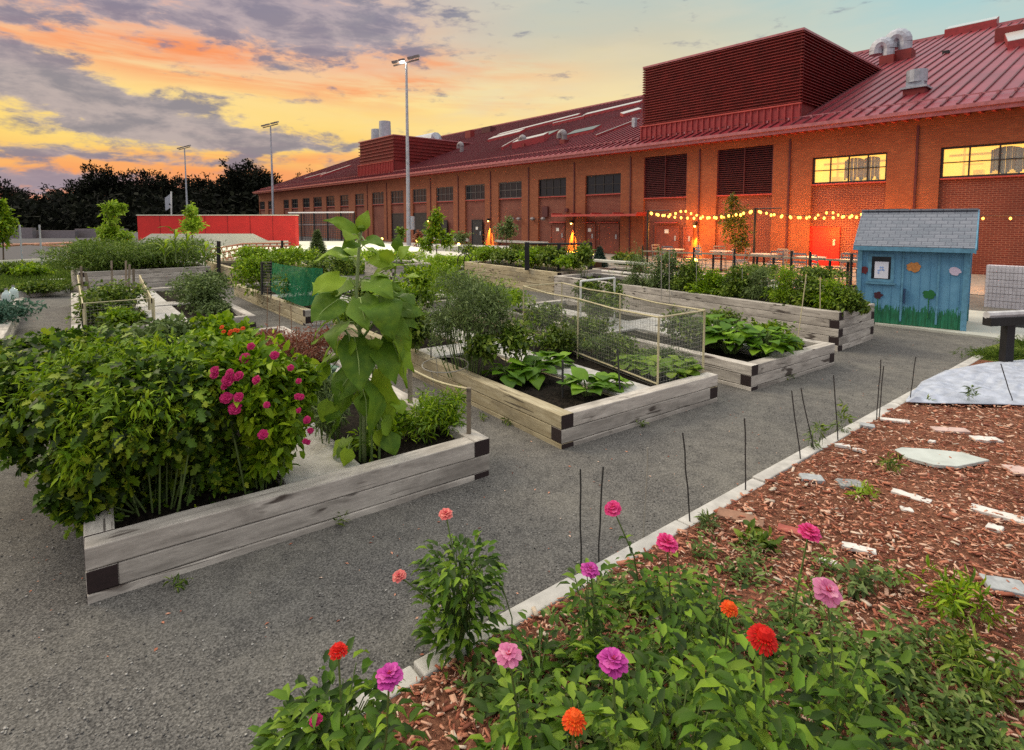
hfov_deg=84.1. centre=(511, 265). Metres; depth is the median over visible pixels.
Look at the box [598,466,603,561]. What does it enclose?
garden stake
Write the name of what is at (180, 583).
weed
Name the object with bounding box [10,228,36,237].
wall
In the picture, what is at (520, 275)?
raised bed
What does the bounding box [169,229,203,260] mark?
corn plant
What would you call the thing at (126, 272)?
wooden post
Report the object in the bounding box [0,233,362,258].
road
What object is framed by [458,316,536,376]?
tomato plant
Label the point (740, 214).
string lights
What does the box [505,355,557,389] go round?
squash plant
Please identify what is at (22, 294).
edging wall
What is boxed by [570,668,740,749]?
zinnia plant
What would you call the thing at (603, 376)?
squash plant
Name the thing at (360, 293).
bed bush
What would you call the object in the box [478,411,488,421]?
weed
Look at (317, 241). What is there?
spruce
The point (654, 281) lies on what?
bed bush
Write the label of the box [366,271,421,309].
bed bush
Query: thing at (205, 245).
corn plant
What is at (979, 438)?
board piece
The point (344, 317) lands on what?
bed bush
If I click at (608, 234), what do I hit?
door
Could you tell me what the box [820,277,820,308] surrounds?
garden stake
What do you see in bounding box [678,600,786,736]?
zinnia plant
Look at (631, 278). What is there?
bed bush
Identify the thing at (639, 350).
lettuce plant
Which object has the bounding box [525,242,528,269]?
black post
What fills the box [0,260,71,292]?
grass
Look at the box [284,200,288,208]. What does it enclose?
window
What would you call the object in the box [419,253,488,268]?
planting
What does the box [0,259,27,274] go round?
shrub
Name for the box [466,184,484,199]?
window
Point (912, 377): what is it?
garden stake
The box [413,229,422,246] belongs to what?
shrub
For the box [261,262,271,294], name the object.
black trellis
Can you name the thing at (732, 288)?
bed bush
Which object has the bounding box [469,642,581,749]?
zinnia plant
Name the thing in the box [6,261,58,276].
shrub
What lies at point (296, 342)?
garden stake
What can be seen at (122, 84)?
sky
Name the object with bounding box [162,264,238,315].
tomato plant
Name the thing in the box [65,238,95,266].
shrub
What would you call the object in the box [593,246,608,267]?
spruce
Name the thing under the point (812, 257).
patio table
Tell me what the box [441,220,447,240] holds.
door
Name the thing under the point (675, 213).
string lights
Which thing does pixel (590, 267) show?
black post
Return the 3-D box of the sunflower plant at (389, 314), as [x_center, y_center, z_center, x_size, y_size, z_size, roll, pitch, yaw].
[-0.991,0.525,3.762,0.818,1.785,0.606,0,5,0]
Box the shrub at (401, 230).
[390,226,407,245]
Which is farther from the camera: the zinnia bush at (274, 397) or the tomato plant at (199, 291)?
the tomato plant at (199, 291)
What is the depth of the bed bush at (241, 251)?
16.28 m
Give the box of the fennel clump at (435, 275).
[416,262,527,340]
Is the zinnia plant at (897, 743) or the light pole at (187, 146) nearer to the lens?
the zinnia plant at (897, 743)
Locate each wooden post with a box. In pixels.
[80,266,83,290]
[84,272,91,297]
[110,261,112,285]
[125,261,126,284]
[128,264,130,286]
[132,269,135,306]
[408,369,412,402]
[466,387,470,433]
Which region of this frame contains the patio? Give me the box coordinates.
[384,242,985,294]
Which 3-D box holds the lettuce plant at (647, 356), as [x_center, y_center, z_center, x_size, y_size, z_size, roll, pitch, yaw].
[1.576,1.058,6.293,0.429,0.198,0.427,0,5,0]
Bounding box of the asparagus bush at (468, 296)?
[422,265,518,377]
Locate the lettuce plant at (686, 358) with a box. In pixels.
[676,356,701,368]
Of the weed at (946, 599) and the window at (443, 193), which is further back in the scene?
the window at (443, 193)
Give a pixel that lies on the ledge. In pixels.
(442, 249)
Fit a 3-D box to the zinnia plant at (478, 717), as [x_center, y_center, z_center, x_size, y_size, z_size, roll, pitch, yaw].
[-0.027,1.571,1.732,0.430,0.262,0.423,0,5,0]
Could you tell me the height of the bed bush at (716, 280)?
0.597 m
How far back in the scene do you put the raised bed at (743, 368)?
6.90 m
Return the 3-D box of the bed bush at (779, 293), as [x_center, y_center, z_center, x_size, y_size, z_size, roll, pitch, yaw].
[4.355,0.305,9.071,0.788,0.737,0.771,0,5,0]
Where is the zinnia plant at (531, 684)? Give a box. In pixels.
[478,610,603,722]
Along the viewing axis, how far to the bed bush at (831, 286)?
8.43 m
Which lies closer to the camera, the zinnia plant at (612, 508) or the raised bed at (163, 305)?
the zinnia plant at (612, 508)
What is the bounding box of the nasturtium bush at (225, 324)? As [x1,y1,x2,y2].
[185,308,262,343]
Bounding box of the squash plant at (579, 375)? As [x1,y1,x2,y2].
[556,366,616,396]
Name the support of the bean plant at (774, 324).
on the raised bed at (743, 368)
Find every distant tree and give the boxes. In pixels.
[0,176,34,204]
[35,179,84,207]
[62,159,133,211]
[115,168,175,205]
[149,172,189,202]
[175,171,215,202]
[190,186,219,209]
[205,164,252,214]
[213,158,280,214]
[251,165,282,213]
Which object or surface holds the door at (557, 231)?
in the brick building
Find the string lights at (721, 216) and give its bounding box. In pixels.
[650,209,752,219]
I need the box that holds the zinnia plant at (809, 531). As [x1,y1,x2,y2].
[767,522,821,674]
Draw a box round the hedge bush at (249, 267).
[227,244,322,295]
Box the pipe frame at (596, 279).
[579,277,615,321]
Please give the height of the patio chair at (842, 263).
0.892 m
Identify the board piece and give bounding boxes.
[819,557,836,565]
[834,443,850,449]
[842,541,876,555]
[852,447,866,452]
[880,417,909,423]
[891,488,931,503]
[899,506,913,512]
[930,426,970,433]
[969,435,1003,442]
[971,503,1023,522]
[985,523,1003,533]
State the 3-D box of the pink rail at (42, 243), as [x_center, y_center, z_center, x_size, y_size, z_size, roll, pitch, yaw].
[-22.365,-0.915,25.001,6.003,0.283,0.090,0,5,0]
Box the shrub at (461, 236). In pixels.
[453,230,473,245]
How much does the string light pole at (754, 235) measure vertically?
2.292 m
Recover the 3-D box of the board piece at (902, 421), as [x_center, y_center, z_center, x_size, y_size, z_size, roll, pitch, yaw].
[3.456,1.398,5.128,0.228,0.026,0.078,2,5,26]
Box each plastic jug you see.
[1,288,11,301]
[9,285,18,297]
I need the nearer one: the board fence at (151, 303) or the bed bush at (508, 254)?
the board fence at (151, 303)
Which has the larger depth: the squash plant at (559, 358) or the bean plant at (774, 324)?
the bean plant at (774, 324)
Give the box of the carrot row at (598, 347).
[573,329,691,363]
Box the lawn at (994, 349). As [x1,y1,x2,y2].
[968,342,1023,361]
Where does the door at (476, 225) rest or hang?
in the brick building
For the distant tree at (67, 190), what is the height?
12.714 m
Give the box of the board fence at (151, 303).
[77,275,155,325]
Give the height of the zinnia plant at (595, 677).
0.383 m
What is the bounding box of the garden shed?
[853,208,979,330]
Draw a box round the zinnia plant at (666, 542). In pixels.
[624,532,722,697]
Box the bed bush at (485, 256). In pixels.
[467,242,504,263]
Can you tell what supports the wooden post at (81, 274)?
on the raised bed at (163, 305)
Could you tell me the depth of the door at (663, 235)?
29.05 m
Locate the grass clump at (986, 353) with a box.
[949,335,1023,361]
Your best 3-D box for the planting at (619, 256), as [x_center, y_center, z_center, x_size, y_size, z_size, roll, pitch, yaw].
[4.848,-0.290,23.970,1.486,0.711,2.064,1,5,18]
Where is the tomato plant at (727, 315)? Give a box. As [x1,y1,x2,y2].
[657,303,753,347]
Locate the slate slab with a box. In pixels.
[895,447,988,468]
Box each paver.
[798,473,824,483]
[835,478,865,489]
[859,422,874,428]
[1001,464,1023,475]
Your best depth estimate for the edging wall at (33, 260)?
24.19 m
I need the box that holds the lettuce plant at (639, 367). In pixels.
[625,356,659,376]
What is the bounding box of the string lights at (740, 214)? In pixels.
[685,210,750,218]
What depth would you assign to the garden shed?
9.80 m
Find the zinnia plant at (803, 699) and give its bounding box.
[675,630,836,749]
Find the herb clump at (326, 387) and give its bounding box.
[303,374,354,442]
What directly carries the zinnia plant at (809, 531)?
on the mulch ground at (778, 506)
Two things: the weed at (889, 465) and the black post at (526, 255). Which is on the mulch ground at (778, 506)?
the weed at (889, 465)
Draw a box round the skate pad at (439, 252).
[193,243,478,268]
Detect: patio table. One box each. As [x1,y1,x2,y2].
[709,250,731,270]
[751,253,777,268]
[796,256,826,264]
[843,259,857,285]
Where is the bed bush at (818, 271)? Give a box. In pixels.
[724,261,850,287]
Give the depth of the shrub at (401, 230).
32.84 m
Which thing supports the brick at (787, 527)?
on the mulch ground at (778, 506)
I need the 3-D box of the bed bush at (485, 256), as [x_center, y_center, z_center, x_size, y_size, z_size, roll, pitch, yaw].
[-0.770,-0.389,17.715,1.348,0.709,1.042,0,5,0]
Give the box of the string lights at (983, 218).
[980,215,1023,219]
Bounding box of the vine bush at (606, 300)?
[570,275,629,321]
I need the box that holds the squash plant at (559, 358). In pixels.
[531,350,575,369]
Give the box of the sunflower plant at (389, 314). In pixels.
[311,210,426,465]
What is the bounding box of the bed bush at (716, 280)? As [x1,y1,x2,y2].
[681,266,727,295]
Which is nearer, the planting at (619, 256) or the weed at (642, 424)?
the weed at (642, 424)
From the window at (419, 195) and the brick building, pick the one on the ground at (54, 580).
the brick building
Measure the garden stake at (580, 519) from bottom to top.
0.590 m
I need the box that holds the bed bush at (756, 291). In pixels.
[738,265,775,301]
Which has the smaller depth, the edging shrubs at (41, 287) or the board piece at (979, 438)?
the board piece at (979, 438)
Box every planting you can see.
[333,256,368,275]
[355,247,440,261]
[400,259,464,272]
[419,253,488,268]
[451,243,506,255]
[505,243,575,254]
[610,251,645,264]
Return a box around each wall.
[0,257,69,263]
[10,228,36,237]
[18,287,69,297]
[36,230,78,237]
[75,229,128,237]
[136,215,298,252]
[983,265,1023,309]
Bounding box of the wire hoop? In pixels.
[422,357,468,386]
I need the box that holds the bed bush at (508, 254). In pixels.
[482,247,524,265]
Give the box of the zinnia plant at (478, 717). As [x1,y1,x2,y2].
[446,704,539,749]
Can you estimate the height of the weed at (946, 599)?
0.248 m
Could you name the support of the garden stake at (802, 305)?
in the raised bed at (743, 368)
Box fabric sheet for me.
[906,360,1023,404]
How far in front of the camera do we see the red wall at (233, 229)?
32.91 m
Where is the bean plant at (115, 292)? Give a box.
[64,278,154,328]
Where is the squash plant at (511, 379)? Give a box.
[481,363,532,387]
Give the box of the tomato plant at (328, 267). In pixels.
[267,251,369,306]
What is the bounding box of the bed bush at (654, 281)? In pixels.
[639,247,687,290]
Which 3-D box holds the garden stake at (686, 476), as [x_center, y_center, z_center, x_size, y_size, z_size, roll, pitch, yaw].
[1.043,1.294,3.389,0.092,0.628,0.012,-2,5,-29]
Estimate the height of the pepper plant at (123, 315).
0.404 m
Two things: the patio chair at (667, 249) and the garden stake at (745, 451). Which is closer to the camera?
the garden stake at (745, 451)
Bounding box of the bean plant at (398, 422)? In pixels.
[346,409,418,461]
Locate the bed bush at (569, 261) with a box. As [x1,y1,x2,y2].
[552,253,593,273]
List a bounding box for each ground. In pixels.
[0,232,1017,749]
[364,360,1023,749]
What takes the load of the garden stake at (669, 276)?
on the raised bed at (847, 329)
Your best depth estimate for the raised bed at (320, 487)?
3.32 m
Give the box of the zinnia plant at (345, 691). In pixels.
[267,636,411,749]
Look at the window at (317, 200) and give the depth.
62.72 m
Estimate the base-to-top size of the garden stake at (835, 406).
0.611 m
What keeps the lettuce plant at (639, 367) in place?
on the raised bed at (547, 412)
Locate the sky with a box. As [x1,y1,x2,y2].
[0,0,1023,198]
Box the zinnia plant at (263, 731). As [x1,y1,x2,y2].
[247,670,365,749]
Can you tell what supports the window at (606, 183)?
in the brick building
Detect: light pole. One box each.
[177,145,190,205]
[261,121,278,214]
[391,54,419,244]
[646,210,669,261]
[752,208,781,263]
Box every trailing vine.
[0,324,155,475]
[14,443,50,477]
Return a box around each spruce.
[305,229,330,264]
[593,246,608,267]
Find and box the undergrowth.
[0,187,258,231]
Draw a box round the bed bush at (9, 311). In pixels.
[0,295,49,323]
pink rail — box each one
[1,242,72,244]
[23,243,66,246]
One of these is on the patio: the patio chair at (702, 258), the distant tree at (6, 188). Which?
the patio chair at (702, 258)
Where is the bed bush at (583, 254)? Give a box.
[571,241,595,276]
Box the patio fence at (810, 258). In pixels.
[642,246,856,289]
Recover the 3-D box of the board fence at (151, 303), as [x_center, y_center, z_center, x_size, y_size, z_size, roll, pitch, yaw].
[-7.690,0.528,11.051,1.157,0.351,5.632,-4,6,-38]
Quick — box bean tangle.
[255,320,343,364]
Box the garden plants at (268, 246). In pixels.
[206,242,292,260]
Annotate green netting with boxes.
[270,260,322,305]
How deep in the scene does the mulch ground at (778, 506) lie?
3.24 m
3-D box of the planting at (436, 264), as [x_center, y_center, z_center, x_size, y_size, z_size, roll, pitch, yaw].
[-2.817,0.064,18.922,2.617,0.614,2.205,0,5,0]
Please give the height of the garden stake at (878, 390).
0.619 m
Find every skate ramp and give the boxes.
[214,246,298,260]
[299,241,422,259]
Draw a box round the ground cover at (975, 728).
[444,531,1023,749]
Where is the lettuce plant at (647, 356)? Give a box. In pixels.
[634,349,667,358]
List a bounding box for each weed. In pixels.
[162,573,192,592]
[333,510,349,525]
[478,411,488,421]
[501,416,510,425]
[636,420,648,426]
[693,508,725,534]
[733,518,783,555]
[801,426,821,449]
[812,421,829,445]
[829,398,855,432]
[833,559,887,601]
[843,479,879,501]
[876,451,908,473]
[891,615,1023,715]
[895,554,1023,633]
[959,385,980,399]
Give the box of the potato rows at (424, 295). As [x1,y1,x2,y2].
[409,279,536,309]
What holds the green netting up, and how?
on the raised bed at (299, 314)
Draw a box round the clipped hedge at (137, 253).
[26,234,232,275]
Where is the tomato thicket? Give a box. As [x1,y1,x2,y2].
[0,327,276,539]
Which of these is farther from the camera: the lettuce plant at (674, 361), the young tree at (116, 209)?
the young tree at (116, 209)
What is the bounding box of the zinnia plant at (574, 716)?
[532,707,607,749]
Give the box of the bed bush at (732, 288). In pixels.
[711,263,754,298]
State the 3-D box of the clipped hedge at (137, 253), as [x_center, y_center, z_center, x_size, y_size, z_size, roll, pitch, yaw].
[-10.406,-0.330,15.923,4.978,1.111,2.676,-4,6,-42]
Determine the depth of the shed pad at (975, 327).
9.54 m
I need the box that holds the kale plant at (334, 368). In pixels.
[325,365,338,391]
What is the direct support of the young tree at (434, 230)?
on the skate pad at (439, 252)
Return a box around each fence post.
[19,225,22,262]
[38,225,42,264]
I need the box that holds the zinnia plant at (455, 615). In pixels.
[392,508,508,678]
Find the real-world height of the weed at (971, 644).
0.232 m
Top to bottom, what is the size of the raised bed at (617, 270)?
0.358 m
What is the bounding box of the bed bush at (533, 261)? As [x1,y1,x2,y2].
[513,246,553,268]
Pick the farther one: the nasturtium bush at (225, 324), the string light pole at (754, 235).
the string light pole at (754, 235)
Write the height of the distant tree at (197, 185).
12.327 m
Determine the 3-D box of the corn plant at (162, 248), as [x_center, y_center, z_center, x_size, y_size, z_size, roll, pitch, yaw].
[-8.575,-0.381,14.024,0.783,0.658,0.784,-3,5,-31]
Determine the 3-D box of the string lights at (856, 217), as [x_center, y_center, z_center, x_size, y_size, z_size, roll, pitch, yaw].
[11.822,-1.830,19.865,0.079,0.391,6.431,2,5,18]
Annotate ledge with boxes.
[417,243,508,251]
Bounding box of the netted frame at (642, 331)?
[523,282,705,385]
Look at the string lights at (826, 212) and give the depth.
21.04 m
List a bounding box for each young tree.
[0,197,21,259]
[88,199,135,248]
[179,202,209,236]
[415,206,455,254]
[490,215,520,247]
[717,193,753,257]
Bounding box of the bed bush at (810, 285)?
[782,271,826,309]
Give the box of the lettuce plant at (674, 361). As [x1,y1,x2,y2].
[659,355,680,363]
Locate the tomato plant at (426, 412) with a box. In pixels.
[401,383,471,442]
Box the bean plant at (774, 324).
[750,317,805,351]
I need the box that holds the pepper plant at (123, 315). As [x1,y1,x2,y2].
[100,306,145,326]
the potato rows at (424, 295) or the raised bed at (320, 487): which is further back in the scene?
the potato rows at (424, 295)
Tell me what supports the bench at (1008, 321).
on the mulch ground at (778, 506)
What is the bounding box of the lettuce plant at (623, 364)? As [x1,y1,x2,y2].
[612,353,639,372]
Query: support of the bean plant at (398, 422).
on the raised bed at (320, 487)
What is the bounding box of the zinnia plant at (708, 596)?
[668,565,756,671]
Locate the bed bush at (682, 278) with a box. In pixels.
[668,257,708,291]
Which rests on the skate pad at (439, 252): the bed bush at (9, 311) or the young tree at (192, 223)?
the young tree at (192, 223)
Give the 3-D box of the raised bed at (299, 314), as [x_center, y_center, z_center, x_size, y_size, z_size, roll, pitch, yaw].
[-4.377,0.744,12.782,2.307,0.358,5.303,-4,6,-38]
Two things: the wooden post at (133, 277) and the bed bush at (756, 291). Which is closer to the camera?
the bed bush at (756, 291)
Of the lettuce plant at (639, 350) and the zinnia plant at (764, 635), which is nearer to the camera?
the zinnia plant at (764, 635)
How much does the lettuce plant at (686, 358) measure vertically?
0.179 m
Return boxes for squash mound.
[697,314,740,348]
[698,321,768,354]
[730,324,804,357]
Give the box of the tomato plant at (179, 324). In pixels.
[22,311,211,343]
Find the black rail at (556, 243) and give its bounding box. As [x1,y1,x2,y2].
[529,243,586,244]
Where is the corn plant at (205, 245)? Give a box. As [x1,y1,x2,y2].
[189,240,221,265]
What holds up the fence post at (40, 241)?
on the verge
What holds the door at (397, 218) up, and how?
in the brick building
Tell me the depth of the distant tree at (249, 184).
101.60 m
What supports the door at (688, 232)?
in the brick building
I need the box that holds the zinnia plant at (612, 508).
[604,500,675,616]
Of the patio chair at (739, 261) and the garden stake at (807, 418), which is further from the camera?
the patio chair at (739, 261)
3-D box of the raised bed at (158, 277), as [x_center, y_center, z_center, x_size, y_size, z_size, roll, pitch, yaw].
[-10.453,0.326,16.047,3.011,0.598,2.206,-4,6,-42]
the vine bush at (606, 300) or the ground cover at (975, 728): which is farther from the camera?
the vine bush at (606, 300)
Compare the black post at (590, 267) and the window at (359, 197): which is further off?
the window at (359, 197)
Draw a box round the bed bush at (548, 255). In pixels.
[534,245,569,271]
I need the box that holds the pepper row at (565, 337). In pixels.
[507,300,639,358]
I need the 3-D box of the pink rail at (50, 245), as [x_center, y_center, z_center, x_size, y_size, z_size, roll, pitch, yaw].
[-20.510,-0.904,25.002,1.947,0.212,0.090,0,5,0]
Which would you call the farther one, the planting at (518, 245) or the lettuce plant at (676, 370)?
the planting at (518, 245)
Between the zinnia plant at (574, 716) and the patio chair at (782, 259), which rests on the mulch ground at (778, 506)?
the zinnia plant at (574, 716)
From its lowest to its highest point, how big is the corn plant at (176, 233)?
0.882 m
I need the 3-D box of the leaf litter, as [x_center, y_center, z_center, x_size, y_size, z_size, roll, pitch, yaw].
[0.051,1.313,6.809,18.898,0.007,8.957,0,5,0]
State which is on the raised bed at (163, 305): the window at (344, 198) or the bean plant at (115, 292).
the bean plant at (115, 292)
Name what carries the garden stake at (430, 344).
on the raised bed at (547, 412)
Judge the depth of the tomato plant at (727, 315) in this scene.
7.60 m
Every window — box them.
[260,201,264,209]
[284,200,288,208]
[292,199,297,207]
[303,198,309,207]
[314,197,321,206]
[327,196,334,206]
[341,195,348,205]
[356,194,363,204]
[373,192,383,204]
[391,190,403,203]
[413,189,426,202]
[437,187,452,201]
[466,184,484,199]
[499,181,521,198]
[539,178,565,196]
[586,173,620,194]
[812,152,886,183]
[871,256,890,279]
[940,141,1023,177]
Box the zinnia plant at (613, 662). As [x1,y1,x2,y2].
[569,647,675,749]
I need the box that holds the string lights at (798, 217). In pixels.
[758,209,861,219]
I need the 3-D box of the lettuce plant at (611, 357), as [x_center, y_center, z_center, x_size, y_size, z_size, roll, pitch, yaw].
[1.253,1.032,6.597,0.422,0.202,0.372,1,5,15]
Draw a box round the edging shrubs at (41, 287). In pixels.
[0,279,76,296]
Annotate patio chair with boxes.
[651,244,665,265]
[661,246,673,257]
[684,245,700,266]
[695,247,711,270]
[713,246,726,268]
[732,248,750,264]
[732,249,748,265]
[764,251,783,269]
[768,248,787,270]
[783,250,804,270]
[792,253,806,269]
[811,254,833,280]
[827,252,848,270]
[839,253,857,281]
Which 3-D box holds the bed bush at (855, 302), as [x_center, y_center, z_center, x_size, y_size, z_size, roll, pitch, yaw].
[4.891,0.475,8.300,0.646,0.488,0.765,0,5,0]
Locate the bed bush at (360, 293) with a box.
[343,278,376,298]
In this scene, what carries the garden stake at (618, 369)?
on the raised bed at (547, 412)
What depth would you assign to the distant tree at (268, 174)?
105.58 m
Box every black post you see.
[217,241,220,272]
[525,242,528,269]
[557,243,560,269]
[587,242,591,269]
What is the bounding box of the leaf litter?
[21,315,931,656]
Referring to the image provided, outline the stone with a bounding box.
[979,573,1023,597]
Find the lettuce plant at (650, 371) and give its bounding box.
[640,355,679,379]
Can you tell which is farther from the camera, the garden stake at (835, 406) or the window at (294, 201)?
the window at (294, 201)
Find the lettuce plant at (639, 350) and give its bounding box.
[630,348,646,354]
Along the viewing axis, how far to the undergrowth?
97.04 m
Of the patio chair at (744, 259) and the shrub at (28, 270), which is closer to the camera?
the shrub at (28, 270)
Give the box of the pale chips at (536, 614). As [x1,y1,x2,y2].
[422,404,1012,749]
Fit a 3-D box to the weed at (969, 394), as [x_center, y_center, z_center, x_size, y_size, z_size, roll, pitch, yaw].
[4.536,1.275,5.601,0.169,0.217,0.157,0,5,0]
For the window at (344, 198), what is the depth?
57.61 m
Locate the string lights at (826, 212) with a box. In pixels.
[757,209,828,218]
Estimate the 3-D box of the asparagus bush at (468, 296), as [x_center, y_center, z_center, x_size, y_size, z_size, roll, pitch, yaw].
[-0.490,0.584,6.114,1.063,1.168,1.247,-3,5,-33]
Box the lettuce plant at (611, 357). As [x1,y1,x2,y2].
[603,351,629,362]
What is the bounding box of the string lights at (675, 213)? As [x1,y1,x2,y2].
[650,209,681,216]
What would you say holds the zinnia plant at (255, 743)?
on the mulch ground at (778, 506)
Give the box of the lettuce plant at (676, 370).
[652,358,692,380]
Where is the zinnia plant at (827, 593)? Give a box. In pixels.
[770,577,903,749]
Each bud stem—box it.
[454,541,469,652]
[459,556,479,648]
[498,581,512,641]
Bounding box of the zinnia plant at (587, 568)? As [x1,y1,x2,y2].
[557,558,629,690]
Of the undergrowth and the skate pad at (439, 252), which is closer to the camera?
the skate pad at (439, 252)
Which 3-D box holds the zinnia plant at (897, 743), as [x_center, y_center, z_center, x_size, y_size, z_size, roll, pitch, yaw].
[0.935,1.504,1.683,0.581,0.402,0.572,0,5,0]
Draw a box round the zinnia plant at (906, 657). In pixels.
[819,640,917,749]
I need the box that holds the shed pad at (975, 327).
[875,310,1023,339]
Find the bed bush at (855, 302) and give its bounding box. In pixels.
[822,282,874,315]
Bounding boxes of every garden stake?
[279,301,279,332]
[296,327,296,359]
[430,326,431,357]
[561,360,563,396]
[579,468,581,564]
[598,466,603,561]
[617,349,620,389]
[643,447,647,535]
[661,254,661,299]
[669,250,669,302]
[682,432,690,521]
[744,418,745,489]
[791,390,800,458]
[798,274,806,336]
[800,388,813,448]
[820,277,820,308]
[833,375,837,439]
[876,359,880,420]
[878,366,883,418]
[910,357,915,397]
[1000,364,1012,400]
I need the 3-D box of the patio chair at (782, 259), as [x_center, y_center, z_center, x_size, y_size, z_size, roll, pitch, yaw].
[8.438,-0.047,18.322,0.485,0.892,0.528,0,5,1]
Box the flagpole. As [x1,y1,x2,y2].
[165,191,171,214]
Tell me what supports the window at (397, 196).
in the brick building
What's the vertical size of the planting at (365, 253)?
0.742 m
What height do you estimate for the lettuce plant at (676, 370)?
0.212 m
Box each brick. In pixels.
[716,507,763,527]
[777,523,805,539]
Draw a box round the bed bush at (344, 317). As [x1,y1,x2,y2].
[329,300,356,326]
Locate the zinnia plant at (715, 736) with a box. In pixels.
[670,633,889,749]
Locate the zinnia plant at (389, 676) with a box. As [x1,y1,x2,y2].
[324,662,433,749]
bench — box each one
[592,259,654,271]
[982,310,1023,361]
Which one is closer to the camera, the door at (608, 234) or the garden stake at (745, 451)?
the garden stake at (745, 451)
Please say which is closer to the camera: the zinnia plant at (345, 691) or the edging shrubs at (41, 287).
the zinnia plant at (345, 691)
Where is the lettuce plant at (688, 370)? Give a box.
[668,355,703,376]
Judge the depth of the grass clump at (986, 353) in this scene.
7.61 m
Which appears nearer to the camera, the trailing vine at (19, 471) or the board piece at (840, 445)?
the trailing vine at (19, 471)
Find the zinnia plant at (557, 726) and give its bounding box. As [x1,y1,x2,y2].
[520,664,636,749]
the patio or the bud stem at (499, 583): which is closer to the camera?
the bud stem at (499, 583)
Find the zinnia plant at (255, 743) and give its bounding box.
[248,710,317,746]
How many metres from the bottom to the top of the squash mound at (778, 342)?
0.375 m
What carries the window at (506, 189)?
in the brick building
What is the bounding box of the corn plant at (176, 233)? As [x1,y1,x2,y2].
[156,226,191,261]
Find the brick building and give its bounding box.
[252,16,1023,274]
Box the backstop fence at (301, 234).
[288,212,354,240]
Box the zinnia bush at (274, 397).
[186,328,322,494]
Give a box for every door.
[392,213,403,241]
[414,213,426,242]
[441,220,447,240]
[471,220,482,244]
[550,224,564,249]
[586,224,595,252]
[598,224,619,253]
[654,225,679,256]
[683,227,693,257]
[716,224,745,259]
[809,227,840,265]
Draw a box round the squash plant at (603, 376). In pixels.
[588,372,633,392]
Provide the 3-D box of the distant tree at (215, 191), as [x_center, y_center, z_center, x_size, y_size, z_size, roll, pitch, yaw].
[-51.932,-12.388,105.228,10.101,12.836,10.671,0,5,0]
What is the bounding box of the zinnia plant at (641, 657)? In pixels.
[603,609,784,749]
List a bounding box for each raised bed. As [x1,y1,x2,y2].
[0,297,23,344]
[71,262,210,291]
[71,286,255,329]
[83,326,489,603]
[207,260,309,287]
[234,283,353,325]
[334,308,717,449]
[365,260,430,280]
[409,282,511,310]
[465,260,601,293]
[499,299,834,390]
[554,272,874,351]
[592,267,750,278]
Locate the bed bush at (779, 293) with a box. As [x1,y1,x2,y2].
[761,263,813,306]
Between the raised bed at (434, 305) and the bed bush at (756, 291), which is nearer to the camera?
the bed bush at (756, 291)
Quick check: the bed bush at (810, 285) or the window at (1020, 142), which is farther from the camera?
the window at (1020, 142)
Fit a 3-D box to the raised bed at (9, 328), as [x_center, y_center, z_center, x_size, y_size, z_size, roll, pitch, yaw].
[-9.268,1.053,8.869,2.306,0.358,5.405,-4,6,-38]
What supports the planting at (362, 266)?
on the ground at (54, 580)
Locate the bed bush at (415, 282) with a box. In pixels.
[400,257,442,316]
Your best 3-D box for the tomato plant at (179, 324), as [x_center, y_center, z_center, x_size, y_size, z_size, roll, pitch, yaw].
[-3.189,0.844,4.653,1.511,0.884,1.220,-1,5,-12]
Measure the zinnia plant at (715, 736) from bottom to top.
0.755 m
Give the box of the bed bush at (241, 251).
[228,243,311,264]
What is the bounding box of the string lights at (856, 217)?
[832,210,857,218]
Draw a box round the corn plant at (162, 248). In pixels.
[146,237,181,263]
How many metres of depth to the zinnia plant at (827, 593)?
1.81 m
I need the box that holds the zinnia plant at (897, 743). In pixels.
[755,655,923,749]
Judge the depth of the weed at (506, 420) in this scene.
5.18 m
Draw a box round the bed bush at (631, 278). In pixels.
[608,238,657,287]
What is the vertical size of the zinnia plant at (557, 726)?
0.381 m
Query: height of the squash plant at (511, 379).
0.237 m
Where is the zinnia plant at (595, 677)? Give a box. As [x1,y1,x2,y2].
[569,609,706,741]
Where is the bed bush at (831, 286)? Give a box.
[799,275,854,310]
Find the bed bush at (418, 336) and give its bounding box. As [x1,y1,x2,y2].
[373,301,438,352]
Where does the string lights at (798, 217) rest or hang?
hanging from the string light pole at (754, 235)
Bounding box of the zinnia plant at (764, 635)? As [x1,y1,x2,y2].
[699,623,840,749]
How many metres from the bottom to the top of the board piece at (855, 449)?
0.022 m
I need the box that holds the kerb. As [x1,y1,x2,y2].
[280,355,982,739]
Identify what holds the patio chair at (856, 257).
on the patio
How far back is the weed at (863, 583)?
2.78 m

